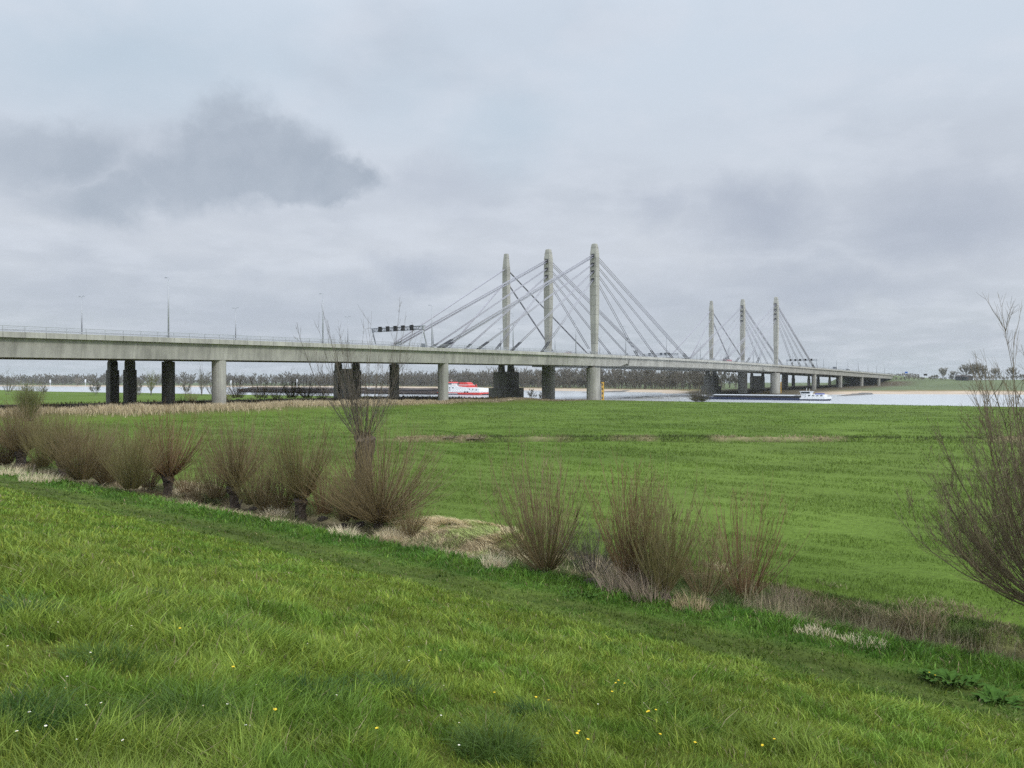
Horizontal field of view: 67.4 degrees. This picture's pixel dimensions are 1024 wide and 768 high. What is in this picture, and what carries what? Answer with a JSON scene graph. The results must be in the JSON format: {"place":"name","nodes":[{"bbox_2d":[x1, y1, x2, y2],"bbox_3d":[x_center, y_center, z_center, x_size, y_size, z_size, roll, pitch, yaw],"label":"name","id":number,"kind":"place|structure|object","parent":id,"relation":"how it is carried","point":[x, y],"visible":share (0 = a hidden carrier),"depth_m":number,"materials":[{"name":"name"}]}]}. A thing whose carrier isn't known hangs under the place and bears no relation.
{"place":"outdoors","nodes":[
{"label":"outdoors","id":0,"kind":"place"},
{"bbox_2d":[0,375,1023,767],"bbox_3d":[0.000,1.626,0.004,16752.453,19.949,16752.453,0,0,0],"label":"ground","id":1,"kind":"structure","parent":0,"point":[874,529],"depth_m":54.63,"materials":[{"name":"plant"}]},
{"bbox_2d":[0,407,20,464],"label":"shrub willow","id":2,"kind":"object","parent":1,"relation":"on","point":[5,458],"visible":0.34,"depth_m":76.58,"materials":[{"name":"brown plant"}]},
{"bbox_2d":[2,365,20,391],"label":"bare tree","id":3,"kind":"object","parent":1,"relation":"on","point":[11,377],"visible":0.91,"depth_m":500.55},
{"bbox_2d":[0,464,25,475],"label":"dry grass clump","id":4,"kind":"object","parent":1,"relation":"on","point":[9,471],"visible":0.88,"depth_m":58.15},
{"bbox_2d":[7,378,47,419],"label":"osier bush","id":5,"kind":"object","parent":1,"relation":"on","point":[32,400],"visible":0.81,"depth_m":145.43,"materials":[{"name":"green plant"}]},
{"bbox_2d":[0,391,60,468],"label":"pollard willow","id":6,"kind":"object","parent":1,"relation":"on","point":[10,441],"visible":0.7,"depth_m":74.82,"materials":[{"name":"brown plant"}]},
{"bbox_2d":[18,469,60,482],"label":"dry grass clump","id":7,"kind":"object","parent":1,"relation":"on","point":[47,477],"visible":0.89,"depth_m":54.20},
{"bbox_2d":[14,413,65,467],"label":"shrub willow","id":8,"kind":"object","parent":1,"relation":"on","point":[42,461],"visible":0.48,"depth_m":72.25,"materials":[{"name":"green plant"}]},
{"bbox_2d":[0,588,82,617],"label":"grass tussock","id":9,"kind":"object","parent":1,"relation":"on","point":[12,603],"depth_m":8.00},
{"bbox_2d":[0,661,107,738],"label":"grass tussock","id":10,"kind":"object","parent":1,"relation":"on","point":[33,709],"depth_m":4.42,"materials":[{"name":"plant"}]},
{"bbox_2d":[22,403,98,477],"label":"pollard willow","id":11,"kind":"object","parent":1,"relation":"on","point":[40,445],"visible":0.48,"depth_m":67.24,"materials":[{"name":"brown plant"}]},
{"bbox_2d":[36,402,129,482],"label":"shrub willow","id":12,"kind":"object","parent":1,"relation":"on","point":[75,470],"visible":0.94,"depth_m":55.11,"materials":[{"name":"brown plant"}]},
{"bbox_2d":[89,378,100,393],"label":"bare shrub","id":13,"kind":"object","parent":1,"relation":"on","point":[95,388],"visible":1,"depth_m":469.47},
{"bbox_2d":[59,413,145,486],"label":"shrub willow","id":14,"kind":"object","parent":1,"relation":"on","point":[101,476],"visible":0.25,"depth_m":62.38,"materials":[{"name":"brown plant"}]},
{"bbox_2d":[42,627,185,674],"bbox_3d":[-3.312,2.281,6.393,1.167,0.390,1.099,0,0,0],"label":"grass tussock","id":15,"kind":"object","parent":1,"relation":"on","point":[85,647],"depth_m":6.32,"materials":[{"name":"plant"}]},
{"bbox_2d":[87,407,175,492],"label":"shrub willow","id":16,"kind":"object","parent":1,"relation":"on","point":[135,473],"visible":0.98,"depth_m":50.30,"materials":[{"name":"brown plant"}]},
{"bbox_2d":[142,368,160,394],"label":"budding tree","id":17,"kind":"object","parent":1,"relation":"on","point":[151,383],"visible":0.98,"depth_m":470.27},
{"bbox_2d":[120,425,183,491],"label":"shrub willow","id":18,"kind":"object","parent":1,"relation":"on","point":[149,483],"visible":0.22,"depth_m":59.19,"materials":[{"name":"brown plant"}]},
{"bbox_2d":[135,584,187,600],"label":"grass tussock","id":19,"kind":"object","parent":1,"relation":"on","point":[162,593],"depth_m":10.88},
{"bbox_2d":[114,398,224,497],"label":"pollard willow","id":20,"kind":"object","parent":1,"relation":"on","point":[163,470],"visible":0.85,"depth_m":56.27,"materials":[{"name":"brown plant"}]},
{"bbox_2d":[164,462,205,497],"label":"shrub willow","id":21,"kind":"object","parent":1,"relation":"on","point":[184,482],"visible":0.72,"depth_m":56.10,"materials":[{"name":"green plant"}]},
{"bbox_2d":[172,479,198,497],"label":"dry grass clump","id":22,"kind":"object","parent":1,"relation":"on","point":[181,491],"visible":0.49,"depth_m":56.50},
{"bbox_2d":[101,669,269,729],"bbox_3d":[-2.101,2.154,5.015,1.172,0.415,1.116,0,0,0],"label":"grass tussock","id":23,"kind":"object","parent":1,"relation":"on","point":[206,704],"depth_m":5.08,"materials":[{"name":"plant"}]},
{"bbox_2d":[179,381,191,391],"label":"bare shrub","id":24,"kind":"object","parent":1,"relation":"on","point":[184,389],"visible":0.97,"depth_m":468.93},
{"bbox_2d":[182,386,202,400],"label":"bare bush","id":25,"kind":"object","parent":1,"relation":"on","point":[190,397],"visible":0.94,"depth_m":299.85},
{"bbox_2d":[174,458,216,502],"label":"shrub willow","id":26,"kind":"object","parent":1,"relation":"on","point":[199,493],"visible":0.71,"depth_m":54.12,"materials":[{"name":"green plant"}]},
{"bbox_2d":[196,363,208,394],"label":"bare tree","id":27,"kind":"object","parent":1,"relation":"on","point":[200,385],"visible":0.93,"depth_m":454.52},
{"bbox_2d":[0,371,410,385],"bbox_3d":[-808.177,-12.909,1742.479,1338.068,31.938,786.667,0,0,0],"label":"distant wood","id":28,"kind":"object","parent":1,"relation":"on","point":[55,379],"visible":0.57,"depth_m":1636.64,"materials":[{"name":"plant"}]},
{"bbox_2d":[201,372,211,393],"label":"bare tree","id":29,"kind":"object","parent":1,"relation":"on","point":[206,385],"visible":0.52,"depth_m":440.95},
{"bbox_2d":[178,431,249,503],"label":"shrub willow","id":30,"kind":"object","parent":1,"relation":"on","point":[216,492],"visible":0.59,"depth_m":53.43,"materials":[{"name":"brown plant"}]},
{"bbox_2d":[184,391,286,510],"bbox_3d":[-18.337,4.264,51.526,6.703,8.828,6.557,0,0,-35],"label":"pollard willow","id":31,"kind":"object","parent":1,"relation":"on","point":[234,503],"visible":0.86,"depth_m":51.02,"materials":[{"name":"brown plant"}]},
{"bbox_2d":[226,372,254,399],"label":"bare bush","id":32,"kind":"object","parent":1,"relation":"on","point":[239,393],"visible":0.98,"depth_m":261.44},
{"bbox_2d":[217,438,281,511],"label":"shrub willow","id":33,"kind":"object","parent":1,"relation":"on","point":[248,497],"visible":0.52,"depth_m":50.54,"materials":[{"name":"brown plant"}]},
{"bbox_2d":[235,432,284,514],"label":"shrub willow","id":34,"kind":"object","parent":1,"relation":"on","point":[264,506],"visible":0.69,"depth_m":48.85,"materials":[{"name":"brown plant"}]},
{"bbox_2d":[248,374,277,399],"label":"bare bush","id":35,"kind":"object","parent":1,"relation":"on","point":[259,392],"visible":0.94,"depth_m":267.44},
{"bbox_2d":[259,503,288,518],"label":"dry grass clump","id":36,"kind":"object","parent":1,"relation":"on","point":[277,512],"visible":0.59,"depth_m":48.23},
{"bbox_2d":[267,382,285,399],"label":"bare bush","id":37,"kind":"object","parent":1,"relation":"on","point":[276,395],"visible":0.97,"depth_m":261.82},
{"bbox_2d":[246,435,315,515],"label":"shrub willow","id":38,"kind":"object","parent":1,"relation":"on","point":[279,498],"visible":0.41,"depth_m":48.73,"materials":[{"name":"brown plant"}]},
{"bbox_2d":[0,395,581,408],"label":"scrub undergrowth","id":39,"kind":"object","parent":1,"relation":"on","point":[202,401],"visible":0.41,"depth_m":246.97,"materials":[{"name":"plant"}]},
{"bbox_2d":[279,367,304,399],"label":"bare bush","id":40,"kind":"object","parent":1,"relation":"on","point":[286,392],"visible":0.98,"depth_m":264.31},
{"bbox_2d":[0,397,585,417],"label":"reeds","id":41,"kind":"object","parent":1,"relation":"on","point":[131,408],"visible":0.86,"depth_m":180.79,"materials":[{"name":"plant"}]},
{"bbox_2d":[242,398,353,521],"bbox_3d":[-12.817,4.561,47.185,6.600,8.174,6.655,0,0,0],"label":"pollard willow","id":42,"kind":"object","parent":1,"relation":"on","point":[300,507],"visible":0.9,"depth_m":46.80,"materials":[{"name":"brown plant"}]},
{"bbox_2d":[289,374,319,399],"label":"bare bush","id":43,"kind":"object","parent":1,"relation":"on","point":[306,395],"visible":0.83,"depth_m":267.39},
{"bbox_2d":[265,662,370,708],"bbox_3d":[-1.701,2.617,6.489,1.034,0.380,1.106,0,0,0],"label":"grass tussock","id":44,"kind":"object","parent":1,"relation":"on","point":[305,684],"depth_m":6.59,"materials":[{"name":"plant"}]},
{"bbox_2d":[309,381,332,399],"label":"bare bush","id":45,"kind":"object","parent":1,"relation":"on","point":[322,396],"visible":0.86,"depth_m":261.88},
{"bbox_2d":[297,453,355,521],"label":"shrub willow","id":46,"kind":"object","parent":1,"relation":"on","point":[321,508],"visible":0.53,"depth_m":46.56,"materials":[{"name":"brown plant"}]},
{"bbox_2d":[327,525,364,537],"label":"dry grass clump","id":47,"kind":"object","parent":1,"relation":"on","point":[345,529],"visible":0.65,"depth_m":36.20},
{"bbox_2d":[317,463,374,527],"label":"shrub willow","id":48,"kind":"object","parent":1,"relation":"on","point":[344,517],"visible":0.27,"depth_m":44.86,"materials":[{"name":"brown plant"}]},
{"bbox_2d":[297,300,420,486],"bbox_3d":[-9.202,1.417,46.373,7.327,13.337,6.461,0,0,0],"label":"old willow","id":49,"kind":"object","parent":1,"relation":"on","point":[358,425],"visible":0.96,"depth_m":46.56,"materials":[{"name":"brown plant"}]},
{"bbox_2d":[329,464,399,526],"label":"shrub willow","id":50,"kind":"object","parent":1,"relation":"on","point":[360,524],"visible":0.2,"depth_m":44.47,"materials":[{"name":"brown plant"}]},
{"bbox_2d":[289,401,462,533],"bbox_3d":[-7.555,4.614,43.154,10.184,7.925,9.800,0,0,0],"label":"pollard willow","id":51,"kind":"object","parent":1,"relation":"on","point":[368,513],"visible":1,"depth_m":42.55,"materials":[{"name":"brown plant"}]},
{"bbox_2d":[340,662,441,701],"bbox_3d":[-1.146,2.895,7.329,1.007,0.366,1.018,0,0,43],"label":"grass tussock","id":52,"kind":"object","parent":1,"relation":"on","point":[399,684],"depth_m":7.32,"materials":[{"name":"plant"}]},
{"bbox_2d":[374,526,410,541],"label":"dry grass clump","id":53,"kind":"object","parent":1,"relation":"on","point":[400,536],"visible":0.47,"depth_m":41.40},
{"bbox_2d":[371,483,440,538],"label":"shrub willow","id":54,"kind":"object","parent":1,"relation":"on","point":[409,530],"visible":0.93,"depth_m":41.30,"materials":[{"name":"brown plant"}]},
{"bbox_2d":[0,243,894,404],"bbox_3d":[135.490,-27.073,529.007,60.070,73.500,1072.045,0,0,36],"label":"cable stayed bridge","id":55,"kind":"structure","parent":1,"relation":"on","point":[112,349],"depth_m":291.65,"materials":[{"name":"concrete"}]},
{"bbox_2d":[165,277,168,336],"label":"lamp post","id":56,"kind":"object","parent":55,"relation":"on","point":[168,304],"visible":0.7,"depth_m":182.52,"materials":[{"name":"metal"}]},
{"bbox_2d":[319,293,323,342],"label":"lamp post","id":57,"kind":"object","parent":55,"relation":"on","point":[322,320],"visible":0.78,"depth_m":220.48,"materials":[{"name":"metal"}]},
{"bbox_2d":[370,325,427,346],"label":"sign gantry","id":58,"kind":"object","parent":55,"relation":"on","point":[387,329],"visible":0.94,"depth_m":260.49,"materials":[{"name":"metal"}]},
{"bbox_2d":[600,382,603,399],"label":"gauge board","id":59,"kind":"object","parent":55,"relation":"attached to","point":[602,391],"visible":0.94,"depth_m":346.11,"materials":[{"name":"metal"}]},
{"bbox_2d":[374,515,523,554],"bbox_3d":[-3.511,8.061,40.736,6.261,1.038,9.705,0,0,-43],"label":"dry grass patch","id":60,"kind":"object","parent":1,"relation":"on","point":[429,526],"visible":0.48,"depth_m":41.08,"materials":[{"name":"plant"}]},
{"bbox_2d":[479,548,511,569],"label":"dry grass clump","id":61,"kind":"object","parent":1,"relation":"on","point":[496,562],"visible":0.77,"depth_m":29.54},
{"bbox_2d":[302,380,694,389],"bbox_3d":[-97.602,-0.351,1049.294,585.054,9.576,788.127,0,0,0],"label":"wood undergrowth","id":62,"kind":"object","parent":1,"relation":"on","point":[524,385],"visible":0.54,"depth_m":863.00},
{"bbox_2d":[422,697,576,767],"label":"grass tussock","id":63,"kind":"object","parent":1,"relation":"on","point":[509,746],"depth_m":5.55,"materials":[{"name":"plant"}]},
{"bbox_2d":[0,467,1023,767],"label":"dyke grass","id":64,"kind":"structure","parent":1,"relation":"on","point":[258,645],"depth_m":9.45,"materials":[{"name":"plant"}]},
{"bbox_2d":[0,454,1023,664],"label":"ditch grass","id":65,"kind":"structure","parent":1,"relation":"on","point":[179,498],"depth_m":38.18,"materials":[{"name":"plant"}]},
{"bbox_2d":[301,366,737,388],"bbox_3d":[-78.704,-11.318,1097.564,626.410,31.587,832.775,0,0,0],"label":"wood","id":66,"kind":"object","parent":1,"relation":"on","point":[667,375],"visible":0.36,"depth_m":883.51,"materials":[{"name":"plant"}]},
{"bbox_2d":[499,691,562,716],"bbox_3d":[0.181,3.190,7.495,0.676,0.263,0.695,0,0,0],"label":"grass tussock","id":67,"kind":"object","parent":1,"relation":"on","point":[521,703],"depth_m":7.56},
{"bbox_2d":[466,418,604,572],"bbox_3d":[1.035,4.316,29.132,4.897,6.236,5.008,0,0,25],"label":"shrub willow","id":68,"kind":"object","parent":1,"relation":"on","point":[537,560],"visible":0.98,"depth_m":28.82,"materials":[{"name":"brown plant"}]},
{"bbox_2d":[532,368,541,387],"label":"bare tree","id":69,"kind":"object","parent":1,"relation":"on","point":[540,373],"visible":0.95,"depth_m":897.49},
{"bbox_2d":[561,368,572,387],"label":"bare tree","id":70,"kind":"object","parent":1,"relation":"on","point":[565,372],"visible":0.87,"depth_m":862.53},
{"bbox_2d":[564,588,606,598],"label":"dock weed","id":71,"kind":"object","parent":1,"relation":"on","point":[594,593],"visible":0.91,"depth_m":25.10,"materials":[{"name":"green plant"}]},
{"bbox_2d":[548,511,623,583],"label":"shrub willow","id":72,"kind":"object","parent":1,"relation":"on","point":[584,556],"visible":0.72,"depth_m":27.96,"materials":[{"name":"brown plant"}]},
{"bbox_2d":[584,551,647,593],"bbox_3d":[3.641,6.368,26.160,2.790,1.774,2.740,0,0,0],"label":"dry grass clump","id":73,"kind":"object","parent":1,"relation":"on","point":[616,580],"visible":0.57,"depth_m":25.87,"materials":[{"name":"plant"}]},
{"bbox_2d":[611,369,623,388],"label":"bare tree","id":74,"kind":"object","parent":1,"relation":"on","point":[615,374],"visible":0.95,"depth_m":757.24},
{"bbox_2d":[577,437,669,584],"bbox_3d":[3.885,4.561,26.313,3.214,5.565,3.446,0,0,0],"label":"shrub willow","id":75,"kind":"object","parent":1,"relation":"on","point":[620,545],"visible":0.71,"depth_m":26.18,"materials":[{"name":"brown plant"}]},
{"bbox_2d":[617,561,677,604],"bbox_3d":[4.332,6.417,25.140,2.450,1.500,2.226,0,0,0],"label":"dry grass clump","id":76,"kind":"object","parent":1,"relation":"on","point":[636,588],"visible":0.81,"depth_m":24.89,"materials":[{"name":"plant"}]},
{"bbox_2d":[607,463,694,592],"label":"shrub willow","id":77,"kind":"object","parent":1,"relation":"on","point":[642,537],"visible":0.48,"depth_m":25.98,"materials":[{"name":"brown plant"}]},
{"bbox_2d":[644,370,664,388],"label":"bare tree","id":78,"kind":"object","parent":1,"relation":"on","point":[652,375],"visible":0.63,"depth_m":735.78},
{"bbox_2d":[652,372,665,388],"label":"bare tree","id":79,"kind":"object","parent":1,"relation":"on","point":[659,379],"visible":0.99,"depth_m":725.73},
{"bbox_2d":[615,455,721,600],"bbox_3d":[5.038,4.814,25.409,3.335,4.971,3.664,0,0,0],"label":"shrub willow","id":80,"kind":"object","parent":1,"relation":"on","point":[660,550],"visible":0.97,"depth_m":24.99,"materials":[{"name":"brown plant"}]},
{"bbox_2d":[674,371,686,389],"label":"bare tree","id":81,"kind":"object","parent":1,"relation":"on","point":[681,381],"visible":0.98,"depth_m":693.18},
{"bbox_2d":[685,371,696,389],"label":"bare tree","id":82,"kind":"object","parent":1,"relation":"on","point":[689,378],"visible":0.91,"depth_m":675.48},
{"bbox_2d":[670,589,716,611],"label":"dry grass clump","id":83,"kind":"object","parent":1,"relation":"on","point":[702,605],"visible":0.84,"depth_m":24.13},
{"bbox_2d":[689,371,704,389],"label":"bare tree","id":84,"kind":"object","parent":1,"relation":"on","point":[700,373],"visible":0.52,"depth_m":674.58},
{"bbox_2d":[686,387,711,401],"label":"bank bush","id":85,"kind":"object","parent":1,"relation":"on","point":[694,397],"visible":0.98,"depth_m":305.16,"materials":[{"name":"brown plant"}]},
{"bbox_2d":[395,433,1019,442],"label":"bare ground patches","id":86,"kind":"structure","parent":1,"relation":"on","point":[700,435],"depth_m":104.88,"materials":[{"name":"soil"}]},
{"bbox_2d":[666,510,761,601],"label":"shrub willow","id":87,"kind":"object","parent":1,"relation":"on","point":[705,580],"visible":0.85,"depth_m":25.85,"materials":[{"name":"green plant"}]},
{"bbox_2d":[445,541,1023,664],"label":"ditch undergrowth","id":88,"kind":"object","parent":1,"relation":"on","point":[727,599],"visible":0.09,"depth_m":26.84,"materials":[{"name":"plant"}]},
{"bbox_2d":[694,472,811,601],"bbox_3d":[9.056,5.969,29.024,4.260,5.526,3.733,0,0,22],"label":"shrub willow","id":89,"kind":"object","parent":1,"relation":"on","point":[748,576],"visible":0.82,"depth_m":28.97,"materials":[{"name":"brown plant"}]},
{"bbox_2d":[773,564,789,601],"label":"shrub willow","id":90,"kind":"object","parent":1,"relation":"on","point":[784,582],"visible":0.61,"depth_m":29.34,"materials":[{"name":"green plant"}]},
{"bbox_2d":[758,583,812,610],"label":"dry grass clump","id":91,"kind":"object","parent":1,"relation":"on","point":[790,592],"visible":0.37,"depth_m":29.00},
{"bbox_2d":[793,623,838,638],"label":"dry grass clump","id":92,"kind":"object","parent":1,"relation":"on","point":[818,631],"visible":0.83,"depth_m":21.41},
{"bbox_2d":[797,597,847,619],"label":"dry grass clump","id":93,"kind":"object","parent":1,"relation":"on","point":[817,603],"visible":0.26,"depth_m":28.00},
{"bbox_2d":[835,632,887,650],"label":"dry grass clump","id":94,"kind":"object","parent":1,"relation":"on","point":[858,639],"visible":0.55,"depth_m":20.58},
{"bbox_2d":[741,579,1023,661],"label":"ditch reeds","id":95,"kind":"object","parent":1,"relation":"on","point":[795,609],"visible":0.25,"depth_m":24.70,"materials":[{"name":"plant"}]},
{"bbox_2d":[890,602,949,642],"bbox_3d":[13.976,8.166,26.216,1.920,1.161,1.889,0,0,28],"label":"dry grass clump","id":96,"kind":"object","parent":1,"relation":"on","point":[933,617],"visible":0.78,"depth_m":26.27,"materials":[{"name":"plant"}]},
{"bbox_2d":[917,668,991,688],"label":"dock weed","id":97,"kind":"object","parent":1,"relation":"on","point":[943,674],"visible":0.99,"depth_m":17.70,"materials":[{"name":"green plant"}]},
{"bbox_2d":[887,292,1023,617],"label":"old willow","id":98,"kind":"object","parent":1,"relation":"on","point":[993,564],"visible":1,"depth_m":20.78,"materials":[{"name":"brown plant"}]},
{"bbox_2d":[957,364,973,374],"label":"round tree","id":99,"kind":"object","parent":1,"relation":"on","point":[965,368],"visible":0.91,"depth_m":882.36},
{"bbox_2d":[969,363,984,379],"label":"round tree","id":100,"kind":"object","parent":1,"relation":"on","point":[973,366],"visible":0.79,"depth_m":878.27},
{"bbox_2d":[970,684,1023,708],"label":"dock weed","id":101,"kind":"object","parent":1,"relation":"on","point":[993,691],"visible":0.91,"depth_m":16.58,"materials":[{"name":"green plant"}]},
{"bbox_2d":[1005,367,1019,379],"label":"round tree","id":102,"kind":"object","parent":1,"relation":"on","point":[1010,370],"visible":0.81,"depth_m":857.95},
{"bbox_2d":[0,386,1023,406],"bbox_3d":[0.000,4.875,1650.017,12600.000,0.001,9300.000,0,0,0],"label":"river water","id":103,"kind":"structure","parent":0,"point":[924,399],"depth_m":479.35,"materials":[{"name":"grey liquid"}]},
{"bbox_2d":[238,387,301,392],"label":"cargo barge","id":104,"kind":"object","parent":103,"relation":"on","point":[256,390],"visible":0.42,"depth_m":662.31,"materials":[{"name":"metal"}]},
{"bbox_2d":[295,387,367,392],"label":"cargo barge","id":105,"kind":"object","parent":103,"relation":"on","point":[307,390],"visible":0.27,"depth_m":624.04,"materials":[{"name":"metal"}]},
{"bbox_2d":[362,388,437,394],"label":"cargo barge","id":106,"kind":"object","parent":103,"relation":"on","point":[426,391],"visible":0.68,"depth_m":562.65,"materials":[{"name":"metal"}]},
{"bbox_2d":[437,379,488,394],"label":"push boat","id":107,"kind":"object","parent":103,"relation":"on","point":[464,388],"visible":0.82,"depth_m":538.45,"materials":[{"name":"white paint"}]},
{"bbox_2d":[606,396,699,399],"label":"water wake","id":108,"kind":"object","parent":103,"relation":"on","point":[645,397],"visible":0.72,"depth_m":420.17,"materials":[{"name":"grey"}]},
{"bbox_2d":[701,388,831,400],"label":"cargo ship","id":109,"kind":"object","parent":103,"relation":"on","point":[806,395],"visible":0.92,"depth_m":382.81,"materials":[{"name":"blue paint"}]},
{"bbox_2d":[839,393,872,395],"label":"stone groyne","id":110,"kind":"object","parent":103,"relation":"in","point":[852,394],"visible":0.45,"depth_m":524.13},
{"bbox_2d":[0,0,1023,382],"label":"sky","id":111,"kind":"structure","parent":0,"point":[856,165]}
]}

